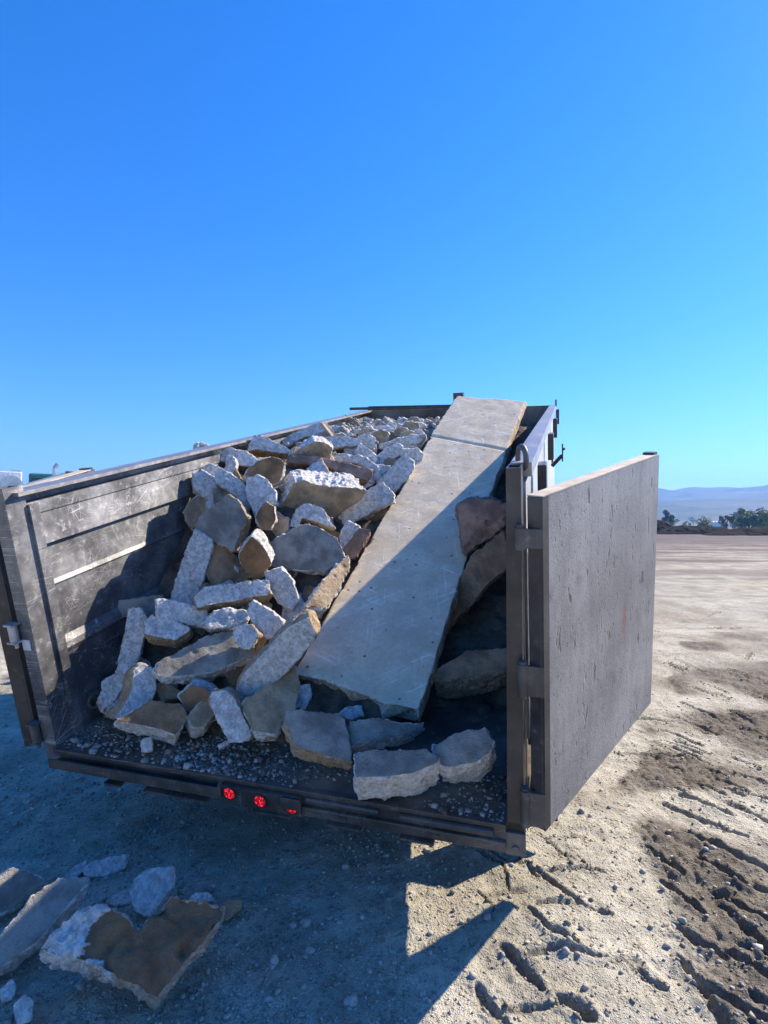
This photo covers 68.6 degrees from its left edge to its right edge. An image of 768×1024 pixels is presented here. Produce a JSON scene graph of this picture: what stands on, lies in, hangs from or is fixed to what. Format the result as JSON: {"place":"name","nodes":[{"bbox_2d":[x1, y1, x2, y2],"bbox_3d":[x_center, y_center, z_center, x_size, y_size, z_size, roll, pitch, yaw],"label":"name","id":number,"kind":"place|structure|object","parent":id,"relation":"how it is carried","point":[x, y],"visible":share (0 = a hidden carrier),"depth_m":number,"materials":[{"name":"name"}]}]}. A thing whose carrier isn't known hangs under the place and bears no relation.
{"place":"outdoors","nodes":[
{"label":"outdoors","id":0,"kind":"place"},
{"bbox_2d":[0,470,23,486],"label":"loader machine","id":1,"kind":"object","parent":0,"point":[13,477],"visible":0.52,"depth_m":23.75,"materials":[{"name":"white paint"}]},
{"bbox_2d":[23,463,71,484],"bbox_3d":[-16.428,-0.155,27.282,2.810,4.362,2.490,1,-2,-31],"label":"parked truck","id":2,"kind":"object","parent":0,"point":[35,477],"visible":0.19,"depth_m":26.78,"materials":[{"name":"teal paint"}]},
{"bbox_2d":[0,526,767,1023],"bbox_3d":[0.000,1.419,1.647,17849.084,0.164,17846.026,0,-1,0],"label":"ground","id":3,"kind":"structure","parent":0,"point":[700,578],"depth_m":2.21,"materials":[{"name":"gravel"}]},
{"bbox_2d":[0,979,16,1002],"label":"concrete chunk","id":4,"kind":"object","parent":3,"relation":"on","point":[8,989],"visible":0.84,"depth_m":1.62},
{"bbox_2d":[13,995,33,1023],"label":"concrete chunk","id":5,"kind":"object","parent":3,"relation":"on","point":[23,1005],"visible":0.99,"depth_m":1.55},
{"bbox_2d":[0,867,47,916],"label":"concrete chunk","id":6,"kind":"object","parent":3,"relation":"on","point":[19,888],"visible":0.91,"depth_m":1.99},
{"bbox_2d":[0,877,89,975],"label":"concrete chunk","id":7,"kind":"object","parent":3,"relation":"on","point":[45,912],"visible":0.99,"depth_m":1.76,"materials":[{"name":"concrete"}]},
{"bbox_2d":[63,860,86,877],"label":"concrete chunk","id":8,"kind":"object","parent":3,"relation":"on","point":[75,871],"visible":0.78,"depth_m":2.21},
{"bbox_2d":[82,854,129,877],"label":"concrete chunk","id":9,"kind":"object","parent":3,"relation":"on","point":[109,865],"visible":0.9,"depth_m":2.23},
{"bbox_2d":[106,888,130,906],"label":"concrete chunk","id":10,"kind":"object","parent":3,"relation":"on","point":[122,898],"visible":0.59,"depth_m":2.03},
{"bbox_2d":[39,896,224,1009],"bbox_3d":[-0.717,1.246,1.653,0.380,0.257,0.347,29,41,11],"label":"concrete chunk","id":11,"kind":"object","parent":3,"relation":"on","point":[156,955],"visible":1,"depth_m":1.56,"materials":[{"name":"brown concrete"}]},
{"bbox_2d":[129,866,174,918],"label":"concrete chunk","id":12,"kind":"object","parent":3,"relation":"on","point":[150,890],"visible":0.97,"depth_m":1.97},
{"bbox_2d":[189,892,215,902],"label":"concrete chunk","id":13,"kind":"object","parent":3,"relation":"on","point":[207,897],"visible":0.81,"depth_m":1.99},
{"bbox_2d":[220,899,242,921],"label":"concrete chunk","id":14,"kind":"object","parent":3,"relation":"on","point":[233,908],"visible":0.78,"depth_m":1.96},
{"bbox_2d":[0,392,658,857],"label":"dump trailer","id":15,"kind":"object","parent":3,"relation":"on","point":[84,552],"visible":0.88,"depth_m":2.20,"materials":[{"name":"metal"}]},
{"bbox_2d":[141,658,150,666],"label":"concrete chunk","id":16,"kind":"object","parent":15,"relation":"on","point":[143,660],"visible":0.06,"depth_m":2.76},
{"bbox_2d":[115,607,147,678],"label":"concrete chunk","id":17,"kind":"object","parent":16,"relation":"on","point":[131,646],"visible":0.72,"depth_m":2.67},
{"bbox_2d":[141,737,152,752],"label":"concrete chunk","id":18,"kind":"object","parent":15,"relation":"on","point":[146,744],"visible":1,"depth_m":2.32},
{"bbox_2d":[113,700,186,744],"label":"concrete chunk","id":19,"kind":"object","parent":15,"relation":"on","point":[160,721],"visible":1,"depth_m":2.32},
{"bbox_2d":[185,701,213,737],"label":"concrete chunk","id":20,"kind":"object","parent":15,"relation":"on","point":[199,718],"visible":0.88,"depth_m":2.38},
{"bbox_2d":[62,715,506,821],"bbox_3d":[-0.457,0.984,2.328,1.926,0.121,0.405,0,-1,18],"label":"grit","id":21,"kind":"object","parent":15,"relation":"on","point":[225,769],"visible":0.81,"depth_m":2.28,"materials":[{"name":"gravel"}]},
{"bbox_2d":[208,687,253,742],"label":"concrete chunk","id":22,"kind":"object","parent":21,"relation":"on","point":[224,704],"visible":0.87,"depth_m":2.28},
{"bbox_2d":[281,709,351,770],"bbox_3d":[-0.242,0.859,2.144,0.317,0.196,0.153,28,-36,11],"label":"concrete chunk","id":23,"kind":"object","parent":21,"relation":"on","point":[319,737],"visible":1,"depth_m":2.09,"materials":[{"name":"concrete"}]},
{"bbox_2d":[101,419,536,750],"bbox_3d":[0.163,0.003,4.231,1.942,2.133,3.894,0,-1,18],"label":"rubble","id":24,"kind":"object","parent":15,"relation":"in","point":[480,624],"visible":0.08,"depth_m":2.89,"materials":[{"name":"concrete"}]},
{"bbox_2d":[96,691,118,715],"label":"concrete chunk","id":25,"kind":"object","parent":24,"relation":"on","point":[100,699],"visible":0.46,"depth_m":2.59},
{"bbox_2d":[101,673,123,711],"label":"concrete chunk","id":26,"kind":"object","parent":25,"relation":"on","point":[112,686],"visible":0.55,"depth_m":2.60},
{"bbox_2d":[106,662,156,719],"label":"concrete chunk","id":27,"kind":"object","parent":24,"relation":"on","point":[139,688],"visible":0.77,"depth_m":2.48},
{"bbox_2d":[118,595,163,617],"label":"concrete chunk","id":28,"kind":"object","parent":24,"relation":"on","point":[146,604],"visible":0.41,"depth_m":2.85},
{"bbox_2d":[143,614,193,647],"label":"concrete chunk","id":29,"kind":"object","parent":24,"relation":"on","point":[158,631],"visible":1,"depth_m":2.65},
{"bbox_2d":[156,682,180,703],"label":"concrete chunk","id":30,"kind":"object","parent":24,"relation":"on","point":[166,693],"visible":0.67,"depth_m":2.52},
{"bbox_2d":[154,598,208,629],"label":"concrete chunk","id":31,"kind":"object","parent":24,"relation":"on","point":[190,615],"visible":0.8,"depth_m":2.69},
{"bbox_2d":[193,579,272,612],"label":"concrete chunk","id":32,"kind":"object","parent":31,"relation":"on","point":[220,596],"visible":0.91,"depth_m":2.73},
{"bbox_2d":[170,528,215,604],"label":"concrete chunk","id":33,"kind":"object","parent":24,"relation":"on","point":[191,578],"visible":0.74,"depth_m":2.94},
{"bbox_2d":[182,495,206,530],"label":"concrete chunk","id":34,"kind":"object","parent":24,"relation":"on","point":[193,510],"visible":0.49,"depth_m":3.25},
{"bbox_2d":[152,631,255,683],"bbox_3d":[-0.813,0.701,2.588,0.344,0.360,0.152,31,-35,10],"label":"concrete chunk","id":35,"kind":"object","parent":24,"relation":"on","point":[209,658],"visible":0.85,"depth_m":2.54,"materials":[{"name":"concrete"}]},
{"bbox_2d":[200,607,249,632],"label":"concrete chunk","id":36,"kind":"object","parent":35,"relation":"on","point":[227,619],"visible":0.88,"depth_m":2.63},
{"bbox_2d":[191,469,216,500],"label":"concrete chunk","id":37,"kind":"object","parent":24,"relation":"on","point":[202,482],"visible":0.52,"depth_m":3.28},
{"bbox_2d":[205,498,213,509],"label":"concrete chunk","id":38,"kind":"object","parent":24,"relation":"on","point":[209,503],"visible":0.12,"depth_m":3.23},
{"bbox_2d":[210,487,233,503],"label":"concrete chunk","id":39,"kind":"object","parent":38,"relation":"on","point":[218,494],"visible":0.25,"depth_m":3.26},
{"bbox_2d":[194,494,250,552],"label":"concrete chunk","id":40,"kind":"object","parent":24,"relation":"on","point":[225,522],"visible":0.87,"depth_m":2.98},
{"bbox_2d":[198,445,259,470],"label":"concrete chunk","id":41,"kind":"object","parent":24,"relation":"on","point":[246,460],"visible":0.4,"depth_m":3.65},
{"bbox_2d":[224,455,238,473],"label":"concrete chunk","id":42,"kind":"object","parent":24,"relation":"on","point":[231,463],"visible":0.6,"depth_m":3.55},
{"bbox_2d":[225,666,243,684],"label":"concrete chunk","id":43,"kind":"object","parent":24,"relation":"on","point":[233,675],"visible":0.34,"depth_m":2.58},
{"bbox_2d":[235,574,250,583],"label":"concrete chunk","id":44,"kind":"object","parent":24,"relation":"on","point":[242,579],"visible":0.12,"depth_m":2.95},
{"bbox_2d":[206,544,249,584],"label":"concrete chunk","id":45,"kind":"object","parent":44,"relation":"on","point":[223,561],"visible":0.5,"depth_m":2.97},
{"bbox_2d":[237,496,249,510],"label":"concrete chunk","id":46,"kind":"object","parent":24,"relation":"on","point":[245,501],"visible":0.27,"depth_m":3.20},
{"bbox_2d":[214,469,245,497],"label":"concrete chunk","id":47,"kind":"object","parent":46,"relation":"on","point":[231,483],"visible":0.87,"depth_m":3.22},
{"bbox_2d":[245,474,278,515],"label":"concrete chunk","id":48,"kind":"object","parent":24,"relation":"on","point":[260,490],"visible":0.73,"depth_m":3.10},
{"bbox_2d":[245,457,285,487],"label":"concrete chunk","id":49,"kind":"object","parent":24,"relation":"on","point":[272,470],"visible":0.74,"depth_m":3.23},
{"bbox_2d":[247,435,289,459],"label":"concrete chunk","id":50,"kind":"object","parent":24,"relation":"on","point":[260,446],"visible":0.9,"depth_m":3.89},
{"bbox_2d":[240,666,301,741],"bbox_3d":[-0.466,0.812,2.394,0.209,0.326,0.148,31,-37,10],"label":"concrete chunk","id":51,"kind":"object","parent":24,"relation":"on","point":[266,708],"visible":0.86,"depth_m":2.32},
{"bbox_2d":[236,609,320,700],"bbox_3d":[-0.455,0.617,2.428,0.274,0.523,0.141,20,17,-1],"label":"concrete chunk","id":52,"kind":"object","parent":51,"relation":"on","point":[280,654],"visible":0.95,"depth_m":2.36,"materials":[{"name":"concrete"}]},
{"bbox_2d":[233,623,266,653],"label":"concrete chunk","id":53,"kind":"object","parent":52,"relation":"on","point":[249,637],"visible":0.91,"depth_m":2.48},
{"bbox_2d":[247,599,285,638],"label":"concrete chunk","id":54,"kind":"object","parent":53,"relation":"on","point":[268,622],"visible":0.84,"depth_m":2.54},
{"bbox_2d":[271,511,289,536],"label":"concrete chunk","id":55,"kind":"object","parent":24,"relation":"on","point":[281,525],"visible":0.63,"depth_m":3.12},
{"bbox_2d":[281,593,303,621],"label":"concrete chunk","id":56,"kind":"object","parent":24,"relation":"on","point":[287,614],"visible":0.18,"depth_m":2.85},
{"bbox_2d":[264,566,300,609],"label":"concrete chunk","id":57,"kind":"object","parent":56,"relation":"on","point":[283,588],"visible":0.94,"depth_m":2.84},
{"bbox_2d":[297,684,312,709],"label":"concrete chunk","id":58,"kind":"object","parent":24,"relation":"on","point":[306,696],"visible":0.67,"depth_m":2.42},
{"bbox_2d":[270,524,344,575],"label":"concrete chunk","id":59,"kind":"object","parent":24,"relation":"on","point":[309,549],"visible":0.86,"depth_m":3.00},
{"bbox_2d":[255,501,277,529],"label":"concrete chunk","id":60,"kind":"object","parent":59,"relation":"on","point":[266,517],"visible":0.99,"depth_m":2.98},
{"bbox_2d":[282,422,333,449],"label":"concrete chunk","id":61,"kind":"object","parent":24,"relation":"on","point":[301,435],"visible":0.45,"depth_m":4.42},
{"bbox_2d":[302,585,313,601],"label":"concrete chunk","id":62,"kind":"object","parent":24,"relation":"on","point":[308,590],"visible":0.38,"depth_m":2.95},
{"bbox_2d":[306,459,328,472],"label":"concrete chunk","id":63,"kind":"object","parent":24,"relation":"on","point":[319,465],"visible":0.33,"depth_m":3.60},
{"bbox_2d":[278,469,365,517],"bbox_3d":[-0.407,-0.097,3.387,0.468,0.372,0.243,19,21,-27],"label":"concrete chunk","id":64,"kind":"object","parent":24,"relation":"on","point":[334,494],"visible":0.84,"depth_m":3.29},
{"bbox_2d":[298,555,349,618],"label":"concrete chunk","id":65,"kind":"object","parent":24,"relation":"on","point":[324,593],"visible":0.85,"depth_m":2.83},
{"bbox_2d":[286,454,372,485],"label":"concrete chunk","id":66,"kind":"object","parent":24,"relation":"on","point":[363,475],"visible":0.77,"depth_m":3.65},
{"bbox_2d":[289,447,303,456],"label":"concrete chunk","id":67,"kind":"object","parent":66,"relation":"on","point":[294,451],"visible":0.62,"depth_m":3.64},
{"bbox_2d":[324,435,361,453],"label":"concrete chunk","id":68,"kind":"object","parent":24,"relation":"on","point":[341,443],"visible":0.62,"depth_m":4.04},
{"bbox_2d":[339,521,360,549],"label":"concrete chunk","id":69,"kind":"object","parent":24,"relation":"on","point":[349,529],"visible":0.63,"depth_m":3.22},
{"bbox_2d":[338,705,363,720],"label":"concrete chunk","id":70,"kind":"object","parent":24,"relation":"on","point":[352,713],"visible":0.87,"depth_m":2.33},
{"bbox_2d":[343,528,370,560],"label":"concrete chunk","id":71,"kind":"object","parent":24,"relation":"on","point":[354,547],"visible":0.96,"depth_m":3.16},
{"bbox_2d":[332,453,381,481],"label":"concrete chunk","id":72,"kind":"object","parent":24,"relation":"on","point":[363,461],"visible":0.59,"depth_m":3.87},
{"bbox_2d":[286,416,441,483],"bbox_3d":[-0.067,-0.613,4.962,1.168,0.911,2.580,-1,-1,21],"label":"fine rubble","id":73,"kind":"object","parent":24,"relation":"on","point":[352,426],"visible":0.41,"depth_m":4.92,"materials":[{"name":"stone"}]},
{"bbox_2d":[338,482,394,523],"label":"concrete chunk","id":74,"kind":"object","parent":24,"relation":"on","point":[379,497],"visible":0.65,"depth_m":3.45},
{"bbox_2d":[359,434,376,454],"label":"concrete chunk","id":75,"kind":"object","parent":24,"relation":"on","point":[368,440],"visible":0.79,"depth_m":4.19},
{"bbox_2d":[368,429,389,448],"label":"concrete chunk","id":76,"kind":"object","parent":24,"relation":"on","point":[381,435],"visible":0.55,"depth_m":4.30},
{"bbox_2d":[348,718,424,752],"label":"concrete chunk","id":77,"kind":"object","parent":24,"relation":"on","point":[372,733],"visible":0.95,"depth_m":2.14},
{"bbox_2d":[376,452,414,493],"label":"concrete chunk","id":78,"kind":"object","parent":24,"relation":"on","point":[395,477],"visible":0.78,"depth_m":3.78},
{"bbox_2d":[379,436,416,449],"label":"concrete chunk","id":79,"kind":"object","parent":24,"relation":"on","point":[401,441],"visible":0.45,"depth_m":4.23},
{"bbox_2d":[404,434,422,445],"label":"concrete chunk","id":80,"kind":"object","parent":79,"relation":"on","point":[413,439],"visible":0.93,"depth_m":4.21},
{"bbox_2d":[386,448,423,462],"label":"concrete chunk","id":81,"kind":"object","parent":24,"relation":"on","point":[415,454],"visible":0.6,"depth_m":4.00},
{"bbox_2d":[432,648,506,698],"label":"concrete chunk","id":82,"kind":"object","parent":24,"relation":"on","point":[468,673],"visible":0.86,"depth_m":2.49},
{"bbox_2d":[447,530,505,633],"bbox_3d":[0.501,0.396,2.955,0.300,0.642,0.112,9,-11,16],"label":"concrete chunk","id":83,"kind":"object","parent":24,"relation":"on","point":[483,570],"visible":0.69,"depth_m":2.92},
{"label":"concrete chunk","id":84,"kind":"object","parent":24,"relation":"on","visible":0},
{"bbox_2d":[238,529,274,579],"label":"concrete chunk","id":85,"kind":"object","parent":84,"relation":"on","point":[256,555],"visible":0.98,"depth_m":2.84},
{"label":"concrete chunk","id":86,"kind":"object","parent":24,"relation":"on","visible":0},
{"bbox_2d":[401,421,419,430],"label":"concrete chunk","id":87,"kind":"object","parent":86,"relation":"on","point":[412,426],"visible":0.49,"depth_m":4.40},
{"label":"concrete chunk","id":88,"kind":"object","parent":24,"relation":"on","visible":0},
{"bbox_2d":[289,503,335,532],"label":"concrete chunk","id":89,"kind":"object","parent":88,"relation":"on","point":[311,514],"visible":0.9,"depth_m":3.17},
{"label":"concrete chunk","id":90,"kind":"object","parent":24,"relation":"on","visible":0},
{"bbox_2d":[297,435,332,458],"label":"concrete chunk","id":91,"kind":"object","parent":90,"relation":"on","point":[320,446],"visible":0.76,"depth_m":3.69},
{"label":"concrete chunk","id":92,"kind":"object","parent":24,"relation":"on","visible":0},
{"bbox_2d":[203,463,222,475],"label":"concrete chunk","id":93,"kind":"object","parent":92,"relation":"on","point":[212,469],"visible":0.54,"depth_m":3.44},
{"bbox_2d":[353,749,439,800],"bbox_3d":[0.038,0.913,1.944,0.287,0.182,0.228,13,-42,15],"label":"concrete chunk","id":94,"kind":"object","parent":15,"relation":"on","point":[385,774],"visible":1,"depth_m":1.88,"materials":[{"name":"concrete"}]},
{"bbox_2d":[297,396,526,722],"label":"concrete slab","id":95,"kind":"structure","parent":15,"relation":"on","point":[382,634],"depth_m":2.96,"materials":[{"name":"concrete"}]},
{"bbox_2d":[455,495,505,555],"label":"concrete chunk","id":96,"kind":"object","parent":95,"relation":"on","point":[480,520],"visible":0.89,"depth_m":2.96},
{"bbox_2d":[431,727,496,783],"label":"concrete chunk","id":97,"kind":"object","parent":15,"relation":"on","point":[466,756],"visible":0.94,"depth_m":1.93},
{"bbox_2d":[344,995,357,1006],"bbox_3d":[-0.096,1.421,1.635,0.042,0.028,0.031,0,-1,-12],"label":"stone","id":98,"kind":"object","parent":3,"relation":"on","point":[351,1001],"visible":1,"depth_m":1.63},
{"bbox_2d":[476,611,767,1023],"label":"dirt clods","id":99,"kind":"object","parent":3,"relation":"on","point":[579,1013],"visible":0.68,"depth_m":2.10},
{"bbox_2d":[657,520,672,529],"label":"soil pile","id":100,"kind":"object","parent":3,"relation":"on","point":[661,524],"visible":0.18,"depth_m":90.12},
{"bbox_2d":[661,509,675,522],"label":"tree","id":101,"kind":"object","parent":3,"relation":"on","point":[665,512],"visible":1,"depth_m":208.90,"materials":[{"name":"green plant"}]},
{"bbox_2d":[657,525,726,534],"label":"soil pile","id":102,"kind":"object","parent":3,"relation":"on","point":[682,529],"visible":0.61,"depth_m":85.98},
{"bbox_2d":[695,515,713,525],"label":"tree","id":103,"kind":"object","parent":3,"relation":"on","point":[704,522],"visible":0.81,"depth_m":189.23,"materials":[{"name":"green plant"}]},
{"bbox_2d":[717,514,737,528],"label":"tree","id":104,"kind":"object","parent":3,"relation":"on","point":[722,522],"visible":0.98,"depth_m":164.89,"materials":[{"name":"green plant"}]},
{"bbox_2d":[703,526,767,535],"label":"soil pile","id":105,"kind":"object","parent":3,"relation":"on","point":[755,531],"visible":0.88,"depth_m":76.20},
{"bbox_2d":[732,508,750,528],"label":"tree","id":106,"kind":"object","parent":3,"relation":"on","point":[741,511],"visible":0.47,"depth_m":159.77,"materials":[{"name":"green plant"}]},
{"bbox_2d":[735,515,759,526],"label":"tree","id":107,"kind":"object","parent":3,"relation":"on","point":[741,520],"visible":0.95,"depth_m":149.58,"materials":[{"name":"green plant"}]},
{"bbox_2d":[745,514,763,526],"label":"tree","id":108,"kind":"object","parent":3,"relation":"on","point":[753,523],"visible":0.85,"depth_m":149.01,"materials":[{"name":"green plant"}]},
{"bbox_2d":[758,511,767,526],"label":"tree","id":109,"kind":"object","parent":3,"relation":"on","point":[760,513],"visible":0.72,"depth_m":148.73,"materials":[{"name":"green plant"}]},
{"bbox_2d":[0,0,767,489],"label":"sky","id":110,"kind":"structure","parent":0,"point":[221,221],"materials":[{"name":"blue"}]},
{"bbox_2d":[657,485,767,525],"bbox_3d":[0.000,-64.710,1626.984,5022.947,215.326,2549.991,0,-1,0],"label":"hills","id":111,"kind":"structure","parent":0,"point":[682,505],"depth_m":1253.11,"materials":[{"name":"blue plant"}]},
{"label":"concrete chunk","id":112,"kind":"object","parent":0,"visible":0},
{"bbox_2d":[240,602,271,624],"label":"concrete chunk","id":113,"kind":"object","parent":112,"relation":"on","point":[267,604],"visible":0.13,"depth_m":2.85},
{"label":"concrete chunk","id":114,"kind":"object","parent":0,"visible":0},
{"bbox_2d":[353,443,378,464],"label":"concrete chunk","id":115,"kind":"object","parent":114,"relation":"on","point":[364,450],"visible":0.69,"depth_m":3.97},
{"bbox_2d":[377,443,403,464],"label":"concrete chunk","id":116,"kind":"object","parent":114,"relation":"on","point":[383,454],"visible":0.57,"depth_m":4.02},
{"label":"concrete chunk","id":117,"kind":"object","parent":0,"visible":0},
{"bbox_2d":[177,678,218,722],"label":"concrete chunk","id":118,"kind":"object","parent":117,"relation":"on","point":[193,693],"visible":0.62,"depth_m":2.41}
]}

